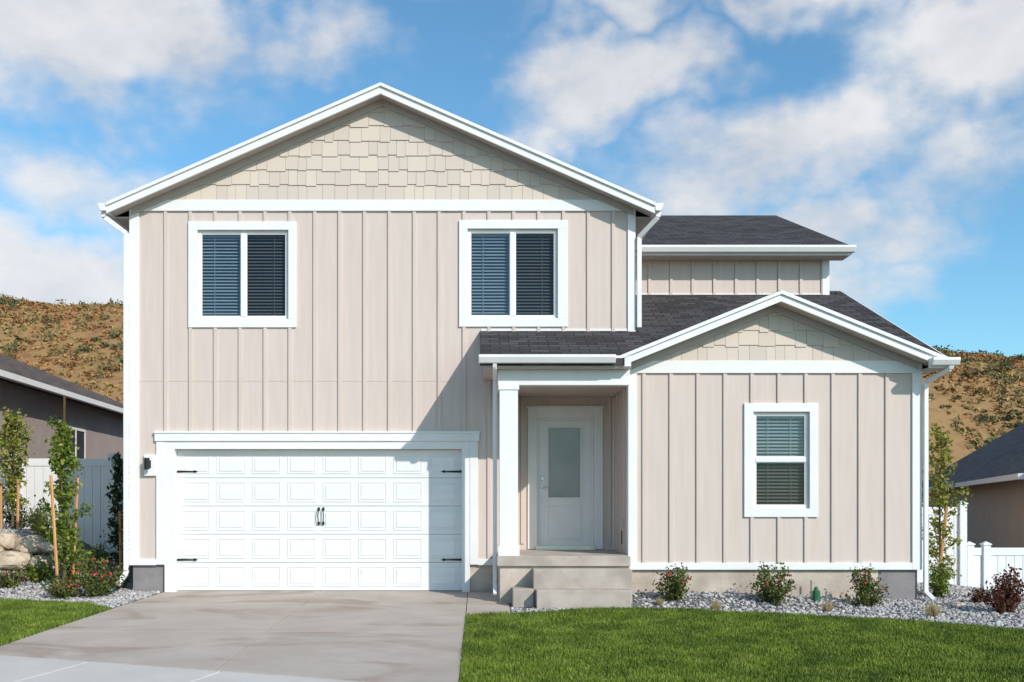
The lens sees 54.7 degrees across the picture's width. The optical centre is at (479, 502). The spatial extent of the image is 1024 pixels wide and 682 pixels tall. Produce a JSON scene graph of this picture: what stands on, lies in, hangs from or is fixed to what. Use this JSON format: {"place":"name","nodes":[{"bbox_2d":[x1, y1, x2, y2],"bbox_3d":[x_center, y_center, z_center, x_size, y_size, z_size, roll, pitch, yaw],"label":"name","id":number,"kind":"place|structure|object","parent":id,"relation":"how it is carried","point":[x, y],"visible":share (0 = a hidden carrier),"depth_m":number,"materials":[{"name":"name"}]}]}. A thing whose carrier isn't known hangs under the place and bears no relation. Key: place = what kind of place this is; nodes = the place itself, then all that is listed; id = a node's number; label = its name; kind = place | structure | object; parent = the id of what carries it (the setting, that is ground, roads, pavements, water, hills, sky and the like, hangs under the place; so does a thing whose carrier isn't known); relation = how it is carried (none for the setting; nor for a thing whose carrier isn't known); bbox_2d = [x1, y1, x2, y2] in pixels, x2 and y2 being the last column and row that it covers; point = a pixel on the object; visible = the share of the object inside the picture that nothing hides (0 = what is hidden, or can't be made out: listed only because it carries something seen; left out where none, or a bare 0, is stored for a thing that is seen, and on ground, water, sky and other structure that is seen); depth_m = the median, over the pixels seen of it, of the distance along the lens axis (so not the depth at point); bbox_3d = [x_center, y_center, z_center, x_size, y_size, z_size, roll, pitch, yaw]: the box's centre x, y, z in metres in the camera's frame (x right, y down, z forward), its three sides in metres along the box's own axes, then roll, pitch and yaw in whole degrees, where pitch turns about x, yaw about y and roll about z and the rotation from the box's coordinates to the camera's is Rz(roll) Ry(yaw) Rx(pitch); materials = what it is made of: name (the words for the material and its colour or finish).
{"place":"outdoors","nodes":[
{"label":"outdoors","id":0,"kind":"place"},
{"bbox_2d":[0,655,359,681],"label":"sidewalk","id":1,"kind":"structure","parent":0,"point":[19,669],"depth_m":9.50,"materials":[{"name":"concrete"}]},
{"bbox_2d":[5,522,467,669],"bbox_3d":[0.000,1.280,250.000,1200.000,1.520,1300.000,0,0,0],"label":"ground","id":2,"kind":"structure","parent":0,"point":[155,594],"depth_m":14.38,"materials":[{"name":"soil"}]},
{"bbox_2d":[0,380,122,521],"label":"walls","id":3,"kind":"structure","parent":2,"relation":"on","point":[104,433],"depth_m":23.26,"materials":[{"name":"brown paint"}]},
{"bbox_2d":[0,353,122,415],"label":"roof","id":4,"kind":"structure","parent":3,"relation":"on","point":[12,365],"depth_m":26.22,"materials":[{"name":"grey"}]},
{"bbox_2d":[0,369,122,413],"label":"gutter","id":5,"kind":"object","parent":4,"relation":"attached to","point":[37,385],"visible":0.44,"depth_m":22.01,"materials":[{"name":"white paint"}]},
{"bbox_2d":[68,426,85,458],"bbox_3d":[-10.109,-1.185,24.727,0.040,1.370,1.420,0,0,-4],"label":"window","id":6,"kind":"structure","parent":3,"relation":"attached to","point":[78,434],"depth_m":25.01,"materials":[{"name":"white paint"}]},
{"bbox_2d":[0,452,122,559],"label":"vinyl fence","id":7,"kind":"object","parent":2,"relation":"on","point":[38,471],"visible":0.19,"depth_m":18.65,"materials":[{"name":"white plastic"}]},
{"bbox_2d":[0,528,159,608],"bbox_3d":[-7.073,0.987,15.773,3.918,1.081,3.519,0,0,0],"label":"gravel","id":8,"kind":"structure","parent":2,"relation":"on","point":[116,597],"depth_m":15.45,"materials":[{"name":"grey gravel"}]},
{"bbox_2d":[0,531,22,549],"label":"boulder","id":9,"kind":"object","parent":8,"relation":"on","point":[7,539],"visible":0.79,"depth_m":16.28,"materials":[{"name":"stone"}]},
{"bbox_2d":[0,567,29,587],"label":"shrub","id":10,"kind":"object","parent":8,"relation":"on","point":[7,582],"visible":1,"depth_m":15.56,"materials":[{"name":"green plant"}]},
{"bbox_2d":[0,550,32,569],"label":"boulder","id":11,"kind":"object","parent":8,"relation":"on","point":[11,559],"visible":0.86,"depth_m":15.92,"materials":[{"name":"stone"}]},
{"bbox_2d":[2,499,32,528],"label":"shrub","id":12,"kind":"object","parent":8,"relation":"on","point":[22,520],"visible":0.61,"depth_m":18.08,"materials":[{"name":"green plant"}]},
{"bbox_2d":[0,406,35,528],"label":"young tree","id":13,"kind":"object","parent":8,"relation":"on","point":[13,441],"visible":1,"depth_m":17.55,"materials":[{"name":"green plant"}]},
{"bbox_2d":[10,535,45,553],"bbox_3d":[-7.505,0.699,16.458,0.516,0.325,0.505,0,0,38],"label":"boulder","id":14,"kind":"object","parent":8,"relation":"on","point":[29,543],"visible":0.78,"depth_m":16.28,"materials":[{"name":"stone"}]},
{"bbox_2d":[20,556,54,582],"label":"shrub","id":15,"kind":"object","parent":8,"relation":"on","point":[38,576],"visible":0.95,"depth_m":15.84,"materials":[{"name":"green plant"}]},
{"bbox_2d":[27,501,49,530],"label":"shrub","id":16,"kind":"object","parent":8,"relation":"on","point":[33,517],"visible":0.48,"depth_m":17.84,"materials":[{"name":"green plant"}]},
{"bbox_2d":[28,555,53,570],"bbox_3d":[-7.154,0.981,16.103,0.367,0.244,0.639,0,0,0],"label":"boulder","id":17,"kind":"object","parent":8,"relation":"on","point":[33,560],"visible":0.69,"depth_m":15.95,"materials":[{"name":"stone"}]},
{"bbox_2d":[26,509,71,541],"bbox_3d":[-7.500,0.430,17.230,0.670,0.650,0.752,0,0,28],"label":"shrub","id":18,"kind":"object","parent":8,"relation":"on","point":[42,533],"visible":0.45,"depth_m":17.09,"materials":[{"name":"green plant"}]},
{"bbox_2d":[38,541,59,551],"bbox_3d":[-7.166,0.734,16.459,0.280,0.176,0.567,0,0,0],"label":"boulder","id":19,"kind":"object","parent":8,"relation":"on","point":[46,546],"visible":0.66,"depth_m":16.25,"materials":[{"name":"stone"}]},
{"bbox_2d":[41,572,83,598],"bbox_3d":[-6.381,1.281,15.126,0.592,0.447,0.689,0,0,0],"label":"rose shrub","id":20,"kind":"object","parent":8,"relation":"on","point":[63,590],"visible":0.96,"depth_m":15.03,"materials":[{"name":"green plant"}]},
{"bbox_2d":[59,395,65,425],"bbox_3d":[-8.403,-0.782,20.000,0.205,2.744,0.200,0,0,19],"label":"wooden stake","id":21,"kind":"object","parent":8,"relation":"on","point":[64,408],"visible":0.31,"depth_m":19.88,"materials":[{"name":"brown wood"}]},
{"bbox_2d":[34,415,91,588],"bbox_3d":[-6.532,-0.009,15.514,0.639,2.701,0.813,0,0,40],"label":"young tree","id":22,"kind":"object","parent":8,"relation":"on","point":[61,445],"visible":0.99,"depth_m":15.45,"materials":[{"name":"green plant"}]},
{"bbox_2d":[42,548,89,586],"bbox_3d":[-6.643,0.999,15.880,0.664,0.838,0.632,0,0,12],"label":"rose shrub","id":23,"kind":"object","parent":8,"relation":"on","point":[68,570],"visible":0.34,"depth_m":15.85,"materials":[{"name":"green plant"}]},
{"bbox_2d":[76,542,99,572],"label":"shrub","id":24,"kind":"object","parent":8,"relation":"on","point":[90,561],"visible":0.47,"depth_m":16.79,"materials":[{"name":"green plant"}]},
{"bbox_2d":[51,556,128,596],"bbox_3d":[-5.978,1.163,15.278,0.963,0.672,0.943,0,0,40],"label":"rose shrub","id":25,"kind":"object","parent":8,"relation":"on","point":[95,585],"visible":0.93,"depth_m":15.22,"materials":[{"name":"green plant"}]},
{"bbox_2d":[83,539,112,568],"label":"shrub","id":26,"kind":"object","parent":8,"relation":"on","point":[100,550],"visible":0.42,"depth_m":17.57,"materials":[{"name":"green plant"}]},
{"bbox_2d":[100,451,122,574],"bbox_3d":[-6.186,0.178,17.027,0.578,2.126,0.554,0,0,15],"label":"columnar tree","id":27,"kind":"object","parent":8,"relation":"on","point":[117,526],"visible":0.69,"depth_m":16.94,"materials":[{"name":"green plant"}]},
{"bbox_2d":[109,567,131,588],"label":"shrub","id":28,"kind":"object","parent":8,"relation":"on","point":[121,585],"visible":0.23,"depth_m":16.39,"materials":[{"name":"green plant"}]},
{"bbox_2d":[133,565,916,600],"bbox_3d":[0.490,1.426,20.969,12.220,0.828,12.062,0,0,0],"label":"foundation","id":29,"kind":"object","parent":2,"relation":"on","point":[902,584],"visible":0.3,"depth_m":14.94,"materials":[{"name":"concrete"}]},
{"bbox_2d":[139,107,911,562],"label":"walls","id":30,"kind":"structure","parent":29,"relation":"on","point":[151,321],"depth_m":16.00,"materials":[{"name":"paint"}]},
{"bbox_2d":[198,231,287,318],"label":"window","id":31,"kind":"structure","parent":30,"relation":"attached to","point":[242,274],"depth_m":16.05,"materials":[{"name":"white paint"}]},
{"bbox_2d":[177,450,461,590],"bbox_3d":[-2.614,0.302,16.116,4.678,2.376,0.128,0,0,0],"label":"garage door","id":32,"kind":"structure","parent":30,"relation":"attached to","point":[319,520],"depth_m":16.12,"materials":[{"name":"paint"}]},
{"bbox_2d":[468,229,557,317],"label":"window","id":33,"kind":"structure","parent":30,"relation":"attached to","point":[512,273],"depth_m":16.05,"materials":[{"name":"white paint"}]},
{"bbox_2d":[139,211,888,562],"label":"battens","id":34,"kind":"object","parent":30,"relation":"attached to","point":[545,397],"visible":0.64,"depth_m":15.98,"materials":[{"name":"paint"}]},
{"bbox_2d":[105,82,947,591],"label":"trim","id":35,"kind":"structure","parent":30,"relation":"attached to","point":[515,384],"depth_m":15.95,"materials":[{"name":"white paint"}]},
{"bbox_2d":[144,458,150,468],"bbox_3d":[-5.344,-0.626,15.886,0.096,0.185,0.128,0,0,0],"label":"wall sconce","id":36,"kind":"object","parent":35,"relation":"attached to","point":[147,463],"depth_m":15.84,"materials":[{"name":"black metal"}]},
{"bbox_2d":[118,211,942,368],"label":"roof","id":37,"kind":"structure","parent":30,"relation":"on","point":[663,316],"depth_m":17.49,"materials":[{"name":"black"}]},
{"bbox_2d":[98,203,960,600],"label":"gutters and downspouts","id":38,"kind":"object","parent":37,"relation":"attached to","point":[950,363],"visible":0.96,"depth_m":15.92,"materials":[{"name":"white paint"}]},
{"bbox_2d":[169,107,894,360],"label":"gable shakes","id":39,"kind":"object","parent":30,"relation":"attached to","point":[327,165],"visible":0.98,"depth_m":15.98,"materials":[{"name":"paint"}]},
{"bbox_2d":[536,418,594,549],"bbox_3d":[1.434,-0.311,16.680,0.996,2.213,0.180,0,0,0],"label":"front door","id":40,"kind":"structure","parent":30,"relation":"attached to","point":[564,483],"depth_m":16.70,"materials":[{"name":"white paint"}]},
{"bbox_2d":[621,518,623,543],"bbox_3d":[2.210,0.440,15.350,0.037,0.400,0.100,0,0,0],"label":"outdoor outlet cover","id":41,"kind":"object","parent":30,"relation":"attached to","point":[622,522],"visible":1,"depth_m":15.34,"materials":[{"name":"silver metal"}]},
{"bbox_2d":[481,293,820,330],"bbox_3d":[3.039,-3.350,17.623,6.848,1.150,2.168,0,0,-33],"label":"wall flashing","id":42,"kind":"object","parent":30,"relation":"attached to","point":[644,294],"depth_m":18.56,"materials":[{"name":"white paint"}]},
{"bbox_2d":[753,412,808,508],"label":"window","id":43,"kind":"structure","parent":30,"relation":"attached to","point":[781,460],"depth_m":14.96,"materials":[{"name":"white paint"}]},
{"bbox_2d":[497,550,631,608],"bbox_3d":[1.235,1.265,15.315,1.970,0.950,2.670,0,0,0],"label":"porch and steps","id":44,"kind":"object","parent":2,"relation":"on","point":[549,579],"visible":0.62,"depth_m":14.28,"materials":[{"name":"concrete"}]},
{"bbox_2d":[508,582,1023,628],"bbox_3d":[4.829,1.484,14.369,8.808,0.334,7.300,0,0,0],"label":"gravel","id":45,"kind":"structure","parent":2,"relation":"on","point":[956,592],"depth_m":14.07,"materials":[{"name":"grey gravel"}]},
{"bbox_2d":[655,597,664,604],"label":"ornamental grass tuft","id":46,"kind":"object","parent":45,"relation":"on","point":[659,601],"visible":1,"depth_m":14.18,"materials":[{"name":"beige plant"}]},
{"bbox_2d":[652,563,693,602],"bbox_3d":[2.818,1.161,14.375,0.566,0.615,0.557,0,0,43],"label":"rose shrub","id":47,"kind":"object","parent":45,"relation":"on","point":[676,589],"visible":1,"depth_m":14.30,"materials":[{"name":"green plant"}]},
{"bbox_2d":[709,600,722,610],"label":"ornamental grass tuft","id":48,"kind":"object","parent":45,"relation":"on","point":[715,605],"visible":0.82,"depth_m":13.82,"materials":[{"name":"beige plant"}]},
{"bbox_2d":[746,561,795,604],"bbox_3d":[4.241,1.158,14.264,0.710,0.675,0.701,0,0,40],"label":"rose shrub","id":49,"kind":"object","parent":45,"relation":"on","point":[770,590],"visible":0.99,"depth_m":14.24,"materials":[{"name":"green plant"}]},
{"bbox_2d":[810,580,820,600],"bbox_3d":[4.963,1.300,14.676,0.115,0.280,0.272,0,0,0],"label":"irrigation valve","id":50,"kind":"object","parent":45,"relation":"on","point":[815,594],"visible":0.98,"depth_m":14.57,"materials":[{"name":"green plastic"}]},
{"bbox_2d":[818,600,835,611],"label":"ornamental grass tuft","id":51,"kind":"object","parent":45,"relation":"on","point":[827,606],"visible":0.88,"depth_m":13.67,"materials":[{"name":"beige plant"}]},
{"bbox_2d":[839,563,891,606],"bbox_3d":[5.566,1.192,14.276,0.747,0.663,0.596,0,0,0],"label":"rose shrub","id":52,"kind":"object","parent":45,"relation":"on","point":[865,595],"visible":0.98,"depth_m":14.26,"materials":[{"name":"green plant"}]},
{"bbox_2d":[920,601,945,616],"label":"ornamental grass tuft","id":53,"kind":"object","parent":45,"relation":"on","point":[931,611],"visible":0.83,"depth_m":13.17,"materials":[{"name":"beige plant"}]},
{"bbox_2d":[928,554,954,597],"bbox_3d":[7.109,1.139,15.332,0.418,0.716,0.526,0,0,15],"label":"shrub","id":54,"kind":"object","parent":45,"relation":"on","point":[938,586],"visible":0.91,"depth_m":15.24,"materials":[{"name":"green plant"}]},
{"bbox_2d":[922,423,972,583],"bbox_3d":[7.291,0.219,15.684,0.887,2.944,0.744,0,0,0],"label":"young tree","id":55,"kind":"object","parent":45,"relation":"on","point":[939,525],"visible":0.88,"depth_m":15.57,"materials":[{"name":"green plant"}]},
{"bbox_2d":[949,602,965,605],"bbox_3d":[6.967,1.522,14.396,0.235,0.154,0.194,0,0,-20],"label":"boulder","id":56,"kind":"object","parent":45,"relation":"on","point":[959,603],"visible":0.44,"depth_m":14.35,"materials":[{"name":"stone"}]},
{"bbox_2d":[967,584,991,603],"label":"barberry shrub","id":57,"kind":"object","parent":45,"relation":"on","point":[975,597],"visible":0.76,"depth_m":14.56,"materials":[{"name":"red plant"}]},
{"bbox_2d":[979,564,1023,613],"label":"barberry shrub","id":58,"kind":"object","parent":45,"relation":"on","point":[1006,597],"visible":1,"depth_m":13.53,"materials":[{"name":"red plant"}]},
{"bbox_2d":[917,501,967,585],"bbox_3d":[7.710,0.951,17.900,2.176,1.978,0.156,0,0,0],"label":"vinyl fence","id":59,"kind":"object","parent":2,"relation":"on","point":[959,552],"visible":0.12,"depth_m":17.89,"materials":[{"name":"white plastic"}]},
{"bbox_2d":[922,479,1023,547],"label":"walls","id":60,"kind":"structure","parent":2,"relation":"on","point":[995,515],"depth_m":26.60,"materials":[{"name":"beige paint"}]},
{"bbox_2d":[922,423,1023,487],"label":"roof","id":61,"kind":"structure","parent":60,"relation":"on","point":[1003,455],"depth_m":33.61,"materials":[{"name":"grey"}]},
{"bbox_2d":[922,473,1023,491],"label":"gutter","id":62,"kind":"object","parent":61,"relation":"attached to","point":[1013,477],"visible":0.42,"depth_m":23.88,"materials":[{"name":"white paint"}]},
{"bbox_2d":[967,541,1023,594],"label":"vinyl fence","id":63,"kind":"object","parent":2,"relation":"on","point":[985,561],"visible":0.56,"depth_m":17.99,"materials":[{"name":"white plastic"}]},
{"bbox_2d":[0,591,509,681],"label":"driveway","id":64,"kind":"structure","parent":0,"point":[388,636],"depth_m":11.80,"materials":[{"name":"concrete"}]},
{"bbox_2d":[0,303,1023,480],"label":"hill","id":65,"kind":"structure","parent":0,"point":[961,448],"depth_m":68.42,"materials":[{"name":"brown soil"}]},
{"bbox_2d":[0,293,1023,451],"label":"hillside scrub","id":66,"kind":"object","parent":65,"relation":"on","point":[1007,365],"visible":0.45,"depth_m":71.67,"materials":[{"name":"brown plant"}]},
{"bbox_2d":[0,0,1023,356],"label":"sky","id":67,"kind":"structure","parent":0,"point":[892,130],"materials":[{"name":"blue"}]},
{"bbox_2d":[458,606,1023,681],"bbox_3d":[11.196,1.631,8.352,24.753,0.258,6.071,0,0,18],"label":"lawn","id":68,"kind":"structure","parent":0,"point":[695,665],"depth_m":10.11,"materials":[{"name":"green plant"}]},
{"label":"lawn","id":69,"kind":"structure","parent":0,"visible":0},
{"bbox_2d":[0,597,112,645],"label":"grass","id":70,"kind":"structure","parent":69,"relation":"on","point":[62,611],"depth_m":13.29,"materials":[{"name":"green plant"}]}
]}

